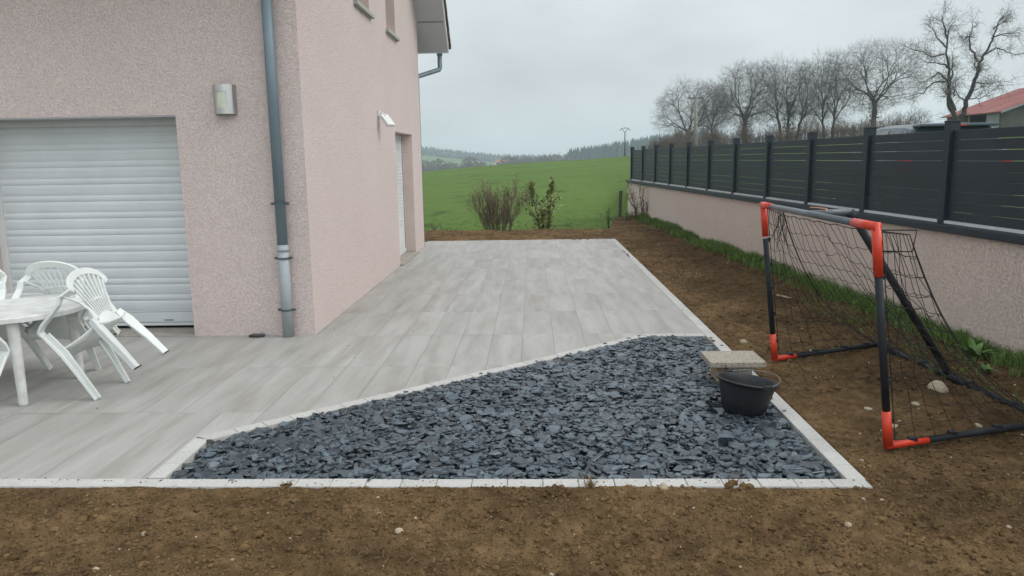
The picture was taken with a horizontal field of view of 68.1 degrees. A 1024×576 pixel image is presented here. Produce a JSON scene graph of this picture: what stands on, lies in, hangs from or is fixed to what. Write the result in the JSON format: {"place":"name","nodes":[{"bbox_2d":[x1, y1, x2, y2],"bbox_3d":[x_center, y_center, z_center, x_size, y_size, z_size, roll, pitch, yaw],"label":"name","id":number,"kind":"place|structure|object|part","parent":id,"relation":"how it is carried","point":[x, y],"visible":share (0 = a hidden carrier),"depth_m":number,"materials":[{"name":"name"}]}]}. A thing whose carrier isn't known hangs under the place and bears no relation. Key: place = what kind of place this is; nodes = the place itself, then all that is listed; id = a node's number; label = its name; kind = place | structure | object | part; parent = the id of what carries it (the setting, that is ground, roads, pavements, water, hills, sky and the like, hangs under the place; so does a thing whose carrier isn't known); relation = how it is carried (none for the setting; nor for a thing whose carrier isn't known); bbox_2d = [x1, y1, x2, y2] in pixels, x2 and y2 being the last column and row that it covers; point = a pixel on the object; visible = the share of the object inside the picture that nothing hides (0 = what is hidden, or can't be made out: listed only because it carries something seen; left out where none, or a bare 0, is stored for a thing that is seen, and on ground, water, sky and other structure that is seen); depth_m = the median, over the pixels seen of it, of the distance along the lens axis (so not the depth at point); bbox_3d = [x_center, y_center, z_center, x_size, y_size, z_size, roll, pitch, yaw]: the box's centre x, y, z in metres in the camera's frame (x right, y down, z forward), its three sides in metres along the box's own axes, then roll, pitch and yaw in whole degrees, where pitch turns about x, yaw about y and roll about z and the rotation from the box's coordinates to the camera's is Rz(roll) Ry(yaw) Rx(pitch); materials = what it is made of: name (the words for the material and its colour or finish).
{"place":"outdoors","nodes":[
{"label":"outdoors","id":0,"kind":"place"},
{"bbox_2d":[0,240,704,478],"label":"terrace","id":1,"kind":"structure","parent":0,"point":[460,308],"depth_m":6.39,"materials":[{"name":"grey tile"}]},
{"bbox_2d":[0,337,9,375],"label":"garden chair","id":2,"kind":"object","parent":1,"relation":"on","point":[4,351],"visible":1,"depth_m":4.59,"materials":[{"name":"white plastic"}]},
{"bbox_2d":[0,270,32,367],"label":"garden chair","id":3,"kind":"object","parent":1,"relation":"on","point":[3,331],"visible":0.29,"depth_m":5.74,"materials":[{"name":"white plastic"}]},
{"bbox_2d":[0,293,89,406],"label":"garden table","id":4,"kind":"object","parent":1,"relation":"on","point":[24,307],"visible":0.69,"depth_m":5.20,"materials":[{"name":"white plastic"}]},
{"bbox_2d":[11,261,120,370],"bbox_3d":[-3.497,0.213,5.894,0.568,0.834,0.419,0,42,4],"label":"garden chair","id":5,"kind":"object","parent":1,"relation":"on","point":[56,328],"visible":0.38,"depth_m":5.81,"materials":[{"name":"white plastic"}]},
{"bbox_2d":[37,267,168,400],"bbox_3d":[-2.936,0.292,5.373,0.419,0.834,0.568,-32,7,6],"label":"garden chair","id":6,"kind":"object","parent":1,"relation":"on","point":[106,314],"visible":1,"depth_m":5.25,"materials":[{"name":"white plastic"}]},
{"bbox_2d":[249,334,264,337],"bbox_3d":[-2.377,0.444,7.069,0.144,0.022,0.080,-1,10,2],"label":"slate offcut","id":7,"kind":"object","parent":1,"relation":"on","point":[256,335],"visible":1,"depth_m":7.04,"materials":[{"name":"grey stone"}]},
{"bbox_2d":[0,239,872,488],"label":"kerb","id":8,"kind":"structure","parent":1,"relation":"on","point":[832,457],"depth_m":3.88,"materials":[{"name":"concrete"}]},
{"bbox_2d":[171,335,838,482],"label":"slate chips","id":9,"kind":"object","parent":1,"relation":"on","point":[649,407],"visible":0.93,"depth_m":4.45,"materials":[{"name":"grey stone"}]},
{"bbox_2d":[711,368,725,381],"bbox_3d":[1.496,0.594,5.502,0.060,0.128,0.200,-1,10,2],"label":"stone block","id":10,"kind":"object","parent":9,"relation":"on","point":[714,371],"depth_m":5.45,"materials":[{"name":"stone"}]},
{"bbox_2d":[725,367,752,374],"bbox_3d":[1.620,0.596,5.479,0.180,0.128,0.220,-1,10,2],"label":"stone block","id":11,"kind":"object","parent":9,"relation":"on","point":[745,370],"depth_m":5.37,"materials":[{"name":"stone"}]},
{"bbox_2d":[700,351,765,367],"bbox_3d":[1.591,0.513,5.470,0.390,0.038,0.330,-1,10,2],"label":"stone slab","id":12,"kind":"object","parent":11,"relation":"on","point":[731,359],"depth_m":5.39,"materials":[{"name":"stone"}]},
{"bbox_2d":[716,370,780,415],"bbox_3d":[1.485,0.660,4.799,0.415,0.233,0.388,1,9,-24],"label":"mortar bucket","id":13,"kind":"object","parent":9,"relation":"on","point":[746,394],"visible":1,"depth_m":4.69,"materials":[{"name":"black plastic"}]},
{"bbox_2d":[0,226,1023,575],"bbox_3d":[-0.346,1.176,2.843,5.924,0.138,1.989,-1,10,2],"label":"soil","id":14,"kind":"structure","parent":0,"point":[716,569],"depth_m":3.31,"materials":[{"name":"brown soil"}]},
{"bbox_2d":[280,480,293,487],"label":"turf clump","id":15,"kind":"object","parent":14,"relation":"on","point":[287,485],"visible":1,"depth_m":3.79,"materials":[{"name":"soil"}]},
{"bbox_2d":[377,490,397,501],"bbox_3d":[-0.602,1.004,3.660,0.100,0.037,0.066,-4,10,-16],"label":"turf clump","id":16,"kind":"object","parent":14,"relation":"on","point":[386,497],"visible":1,"depth_m":3.65,"materials":[{"name":"soil"}]},
{"bbox_2d":[394,528,403,533],"bbox_3d":[-0.502,1.077,3.363,0.041,0.020,0.040,-1,10,2],"label":"stone","id":17,"kind":"object","parent":14,"relation":"on","point":[397,530],"visible":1,"depth_m":3.35,"materials":[{"name":"stone"}]},
{"bbox_2d":[0,230,1020,575],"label":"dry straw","id":18,"kind":"object","parent":14,"relation":"on","point":[546,510],"visible":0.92,"depth_m":3.38,"materials":[{"name":"beige plant"}]},
{"bbox_2d":[541,479,570,496],"bbox_3d":[0.218,0.968,3.657,0.124,0.052,0.147,4,11,28],"label":"turf clump","id":19,"kind":"object","parent":14,"relation":"on","point":[550,491],"visible":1,"depth_m":3.64,"materials":[{"name":"soil"}]},
{"bbox_2d":[576,472,605,488],"bbox_3d":[0.386,0.949,3.740,0.140,0.093,0.177,-8,12,-35],"label":"dry grass tuft","id":20,"kind":"object","parent":14,"relation":"on","point":[591,484],"visible":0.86,"depth_m":3.72,"materials":[{"name":"plant"}]},
{"bbox_2d":[659,483,667,489],"bbox_3d":[0.741,0.968,3.703,0.045,0.029,0.048,-1,10,2],"label":"stone","id":21,"kind":"object","parent":14,"relation":"on","point":[662,486],"visible":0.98,"depth_m":3.69,"materials":[{"name":"stone"}]},
{"bbox_2d":[724,477,754,490],"bbox_3d":[1.110,0.952,3.700,0.128,0.059,0.198,-6,11,-29],"label":"turf clump","id":22,"kind":"object","parent":14,"relation":"on","point":[729,484],"visible":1,"depth_m":3.70,"materials":[{"name":"soil"}]},
{"bbox_2d":[844,522,851,527],"bbox_3d":[1.483,1.043,3.342,0.029,0.018,0.027,-1,10,2],"label":"stone","id":23,"kind":"object","parent":14,"relation":"on","point":[848,524],"visible":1,"depth_m":3.33,"materials":[{"name":"stone"}]},
{"bbox_2d":[424,228,609,241],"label":"soil","id":24,"kind":"structure","parent":0,"point":[479,235],"depth_m":15.75,"materials":[{"name":"brown soil"}]},
{"bbox_2d":[466,173,530,230],"bbox_3d":[-0.286,-1.883,17.092,1.537,1.444,0.731,-2,10,-9],"label":"bare shrub","id":25,"kind":"object","parent":24,"relation":"on","point":[491,219],"visible":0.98,"depth_m":17.04,"materials":[{"name":"brown plant"}]},
{"bbox_2d":[522,177,562,228],"bbox_3d":[0.767,-1.865,17.141,1.126,1.310,0.607,-1,10,2],"label":"laurel shrub","id":26,"kind":"object","parent":24,"relation":"on","point":[542,209],"visible":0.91,"depth_m":17.10,"materials":[{"name":"green plant"}]},
{"bbox_2d":[418,0,1023,156],"label":"sky","id":27,"kind":"structure","parent":0,"point":[524,77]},
{"bbox_2d":[422,137,1023,230],"bbox_3d":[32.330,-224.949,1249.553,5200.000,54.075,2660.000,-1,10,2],"label":"ground","id":28,"kind":"structure","parent":0,"point":[583,187],"depth_m":36.79,"materials":[{"name":"green plant"}]},
{"bbox_2d":[0,0,450,337],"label":"house","id":29,"kind":"structure","parent":28,"relation":"on","point":[286,201],"depth_m":7.14,"materials":[{"name":"paint"}]},
{"bbox_2d":[213,84,237,114],"bbox_3d":[-2.565,-1.678,6.738,0.204,0.255,0.089,-1,10,2],"label":"wall lamp","id":30,"kind":"object","parent":29,"relation":"attached to","point":[225,98],"visible":1,"depth_m":6.71,"materials":[{"name":"metal"}]},
{"bbox_2d":[377,110,394,126],"bbox_3d":[-1.698,-2.268,10.136,0.213,0.219,0.170,5,11,31],"label":"floodlight","id":31,"kind":"object","parent":29,"relation":"attached to","point":[387,120],"visible":1,"depth_m":10.10,"materials":[{"name":"white paint"}]},
{"bbox_2d":[422,159,437,170],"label":"valley tree","id":32,"kind":"object","parent":28,"relation":"on","point":[426,162],"visible":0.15,"depth_m":395.29,"materials":[{"name":"plant"}]},
{"bbox_2d":[428,158,447,170],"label":"valley tree","id":33,"kind":"object","parent":28,"relation":"on","point":[438,163],"visible":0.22,"depth_m":408.75,"materials":[{"name":"plant"}]},
{"bbox_2d":[446,162,461,168],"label":"valley tree","id":34,"kind":"object","parent":28,"relation":"on","point":[451,166],"visible":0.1,"depth_m":404.03,"materials":[{"name":"plant"}]},
{"bbox_2d":[459,156,482,167],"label":"valley tree","id":35,"kind":"object","parent":28,"relation":"on","point":[469,163],"visible":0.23,"depth_m":408.81,"materials":[{"name":"plant"}]},
{"bbox_2d":[421,145,564,162],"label":"hill wood","id":36,"kind":"object","parent":28,"relation":"on","point":[449,153],"visible":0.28,"depth_m":990.22,"materials":[{"name":"plant"}]},
{"bbox_2d":[494,159,507,164],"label":"farmhouse","id":37,"kind":"object","parent":28,"relation":"on","point":[496,161],"visible":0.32,"depth_m":496.09,"materials":[{"name":"ceramic"}]},
{"bbox_2d":[497,154,518,164],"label":"valley tree","id":38,"kind":"object","parent":28,"relation":"on","point":[505,159],"visible":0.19,"depth_m":413.30,"materials":[{"name":"plant"}]},
{"bbox_2d":[424,189,626,230],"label":"meadow tufts","id":39,"kind":"object","parent":28,"relation":"on","point":[518,222],"visible":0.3,"depth_m":20.12,"materials":[{"name":"plant"}]},
{"bbox_2d":[518,156,533,162],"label":"valley tree","id":40,"kind":"object","parent":28,"relation":"on","point":[528,158],"visible":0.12,"depth_m":412.05,"materials":[{"name":"plant"}]},
{"bbox_2d":[528,156,542,162],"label":"valley tree","id":41,"kind":"object","parent":28,"relation":"on","point":[536,159],"visible":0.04,"depth_m":418.75,"materials":[{"name":"grey plant"}]},
{"bbox_2d":[536,154,554,161],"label":"valley tree","id":42,"kind":"object","parent":28,"relation":"on","point":[544,158],"visible":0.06,"depth_m":412.41,"materials":[{"name":"plant"}]},
{"bbox_2d":[547,152,563,160],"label":"valley tree","id":43,"kind":"object","parent":28,"relation":"on","point":[555,156],"visible":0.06,"depth_m":417.26,"materials":[{"name":"plant"}]},
{"bbox_2d":[620,128,629,155],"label":"utility pole","id":44,"kind":"object","parent":28,"relation":"on","point":[624,139],"visible":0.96,"depth_m":94.86,"materials":[{"name":"grey concrete"}]},
{"bbox_2d":[564,130,721,159],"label":"woodland","id":45,"kind":"object","parent":28,"relation":"on","point":[616,149],"visible":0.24,"depth_m":597.19,"materials":[{"name":"plant"}]},
{"bbox_2d":[644,134,682,152],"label":"bare bush","id":46,"kind":"object","parent":28,"relation":"on","point":[658,144],"visible":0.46,"depth_m":77.60,"materials":[{"name":"plant"}]},
{"bbox_2d":[647,126,704,151],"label":"bare bush","id":47,"kind":"object","parent":28,"relation":"on","point":[680,143],"visible":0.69,"depth_m":77.61,"materials":[{"name":"brown plant"}]},
{"bbox_2d":[650,74,734,140],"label":"bare tree","id":48,"kind":"object","parent":28,"relation":"on","point":[701,121],"visible":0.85,"depth_m":81.86,"materials":[{"name":"brown plant"}]},
{"bbox_2d":[688,96,702,155],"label":"utility pole","id":49,"kind":"object","parent":28,"relation":"on","point":[695,126],"visible":0.96,"depth_m":58.27,"materials":[{"name":"concrete"}]},
{"bbox_2d":[689,78,734,138],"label":"bare tree","id":50,"kind":"object","parent":28,"relation":"on","point":[712,107],"visible":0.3,"depth_m":84.87,"materials":[{"name":"grey plant"}]},
{"bbox_2d":[687,127,736,150],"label":"bare bush","id":51,"kind":"object","parent":28,"relation":"on","point":[717,135],"visible":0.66,"depth_m":77.54,"materials":[{"name":"brown plant"}]},
{"bbox_2d":[715,121,765,149],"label":"bare bush","id":52,"kind":"object","parent":28,"relation":"on","point":[745,136],"visible":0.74,"depth_m":77.33,"materials":[{"name":"brown plant"}]},
{"bbox_2d":[704,56,791,141],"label":"bare tree","id":53,"kind":"object","parent":28,"relation":"on","point":[744,116],"visible":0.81,"depth_m":81.24,"materials":[{"name":"brown plant"}]},
{"bbox_2d":[744,119,800,142],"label":"bare bush","id":54,"kind":"object","parent":28,"relation":"on","point":[778,136],"visible":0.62,"depth_m":77.16,"materials":[{"name":"plant"}]},
{"bbox_2d":[744,53,839,140],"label":"bare tree","id":55,"kind":"object","parent":28,"relation":"on","point":[790,106],"visible":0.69,"depth_m":82.36,"materials":[{"name":"grey plant"}]},
{"bbox_2d":[779,117,848,140],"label":"bare bush","id":56,"kind":"object","parent":28,"relation":"on","point":[814,129],"visible":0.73,"depth_m":77.31,"materials":[{"name":"brown plant"}]},
{"bbox_2d":[626,180,1023,354],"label":"garden wall","id":57,"kind":"structure","parent":28,"relation":"on","point":[974,276],"depth_m":7.33,"materials":[{"name":"paint"}]},
{"bbox_2d":[630,120,1023,233],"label":"fence","id":58,"kind":"object","parent":57,"relation":"on","point":[948,177],"visible":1,"depth_m":7.99,"materials":[{"name":"metal"}]},
{"bbox_2d":[791,45,870,137],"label":"bare tree","id":59,"kind":"object","parent":28,"relation":"on","point":[832,109],"visible":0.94,"depth_m":80.31,"materials":[{"name":"brown plant"}]},
{"bbox_2d":[817,117,871,138],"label":"bare bush","id":60,"kind":"object","parent":28,"relation":"on","point":[835,128],"visible":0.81,"depth_m":77.03,"materials":[{"name":"brown plant"}]},
{"bbox_2d":[837,114,885,136],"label":"bare bush","id":61,"kind":"object","parent":28,"relation":"on","point":[861,129],"visible":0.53,"depth_m":76.92,"materials":[{"name":"brown plant"}]},
{"bbox_2d":[817,34,936,124],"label":"bare tree","id":62,"kind":"object","parent":28,"relation":"on","point":[873,99],"visible":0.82,"depth_m":79.60,"materials":[{"name":"brown plant"}]},
{"bbox_2d":[878,109,924,127],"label":"bare bush","id":63,"kind":"object","parent":28,"relation":"on","point":[899,119],"visible":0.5,"depth_m":76.80,"materials":[{"name":"plant"}]},
{"bbox_2d":[904,107,932,123],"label":"bare tree","id":64,"kind":"object","parent":28,"relation":"on","point":[919,117],"visible":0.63,"depth_m":79.80,"materials":[{"name":"grey plant"}]},
{"bbox_2d":[830,116,1010,215],"bbox_3d":[7.286,-2.265,13.971,1.820,1.764,4.430,1,10,8],"label":"parked car","id":65,"kind":"object","parent":28,"relation":"on","point":[915,128],"visible":0.12,"depth_m":12.02,"materials":[{"name":"grey paint"}]},
{"bbox_3d":[6.410,-2.498,13.397,0.220,0.523,0.830,1,10,8],"label":"side window","id":66,"kind":"part","parent":65,"relation":"part of","materials":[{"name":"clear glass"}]},
{"bbox_3d":[6.302,-2.361,12.580,0.238,0.513,0.700,1,10,8],"label":"side window","id":67,"kind":"part","parent":65,"relation":"part of","materials":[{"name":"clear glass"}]},
{"bbox_3d":[6.978,-2.208,11.916,1.320,0.452,0.107,1,10,8],"label":"rear window","id":68,"kind":"part","parent":65,"relation":"part of","materials":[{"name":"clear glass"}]},
{"bbox_2d":[886,84,1013,87],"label":"overhead wire","id":69,"kind":"object","parent":28,"relation":"on","point":[920,87],"visible":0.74,"depth_m":57.57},
{"bbox_2d":[892,0,1023,122],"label":"bare tree","id":70,"kind":"object","parent":28,"relation":"on","point":[948,93],"visible":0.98,"depth_m":52.31,"materials":[{"name":"brown plant"}]},
{"bbox_2d":[941,88,1023,127],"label":"barn","id":71,"kind":"structure","parent":28,"relation":"on","point":[1005,111],"depth_m":61.52,"materials":[{"name":"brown wood"}]},
{"bbox_2d":[986,113,999,127],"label":"door panel","id":72,"kind":"structure","parent":71,"relation":"in","point":[995,117],"depth_m":60.41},
{"bbox_2d":[603,215,1023,482],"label":"soil","id":73,"kind":"structure","parent":0,"point":[864,423],"depth_m":5.48,"materials":[{"name":"brown soil"}]},
{"bbox_2d":[32,242,1023,575],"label":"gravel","id":74,"kind":"structure","parent":73,"relation":"on","point":[674,514],"depth_m":3.56,"materials":[{"name":"stone"}]},
{"bbox_2d":[605,208,610,227],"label":"bare shrub","id":75,"kind":"object","parent":73,"relation":"on","point":[608,216],"visible":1,"depth_m":17.51,"materials":[{"name":"brown plant"}]},
{"bbox_2d":[618,191,621,216],"bbox_3d":[2.840,-2.150,19.857,0.107,0.800,0.087,-1,10,2],"label":"wooden post","id":76,"kind":"object","parent":73,"relation":"on","point":[620,202],"visible":0.77,"depth_m":19.81,"materials":[{"name":"brown wood"}]},
{"bbox_2d":[596,206,645,220],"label":"grass tufts","id":77,"kind":"object","parent":73,"relation":"on","point":[630,214],"visible":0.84,"depth_m":18.85,"materials":[{"name":"plant"}]},
{"bbox_2d":[626,175,652,219],"bbox_3d":[3.166,-2.189,18.739,0.724,1.226,0.326,1,10,11],"label":"bare shrub","id":78,"kind":"object","parent":73,"relation":"on","point":[636,207],"visible":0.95,"depth_m":18.71,"materials":[{"name":"brown plant"}]},
{"bbox_2d":[634,213,1023,402],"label":"grass","id":79,"kind":"structure","parent":73,"relation":"on","point":[754,260],"depth_m":8.08,"materials":[{"name":"green plant"}]},
{"bbox_2d":[759,202,1023,448],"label":"football goal","id":80,"kind":"object","parent":73,"relation":"on","point":[874,243],"visible":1,"depth_m":4.50,"materials":[{"name":"black plastic"}]},
{"bbox_2d":[927,380,948,392],"bbox_3d":[2.874,0.663,5.112,0.127,0.081,0.108,-1,10,2],"label":"stone","id":81,"kind":"object","parent":73,"relation":"on","point":[940,386],"visible":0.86,"depth_m":5.08,"materials":[{"name":"stone"}]},
{"bbox_2d":[955,336,995,356],"bbox_3d":[3.599,0.469,5.862,0.274,0.144,0.243,-1,10,2],"label":"weed","id":82,"kind":"object","parent":73,"relation":"on","point":[973,349],"visible":0.93,"depth_m":5.89,"materials":[{"name":"green plant"}]},
{"bbox_2d":[978,361,996,371],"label":"weed","id":83,"kind":"object","parent":73,"relation":"on","point":[983,366],"visible":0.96,"depth_m":5.46,"materials":[{"name":"green plant"}]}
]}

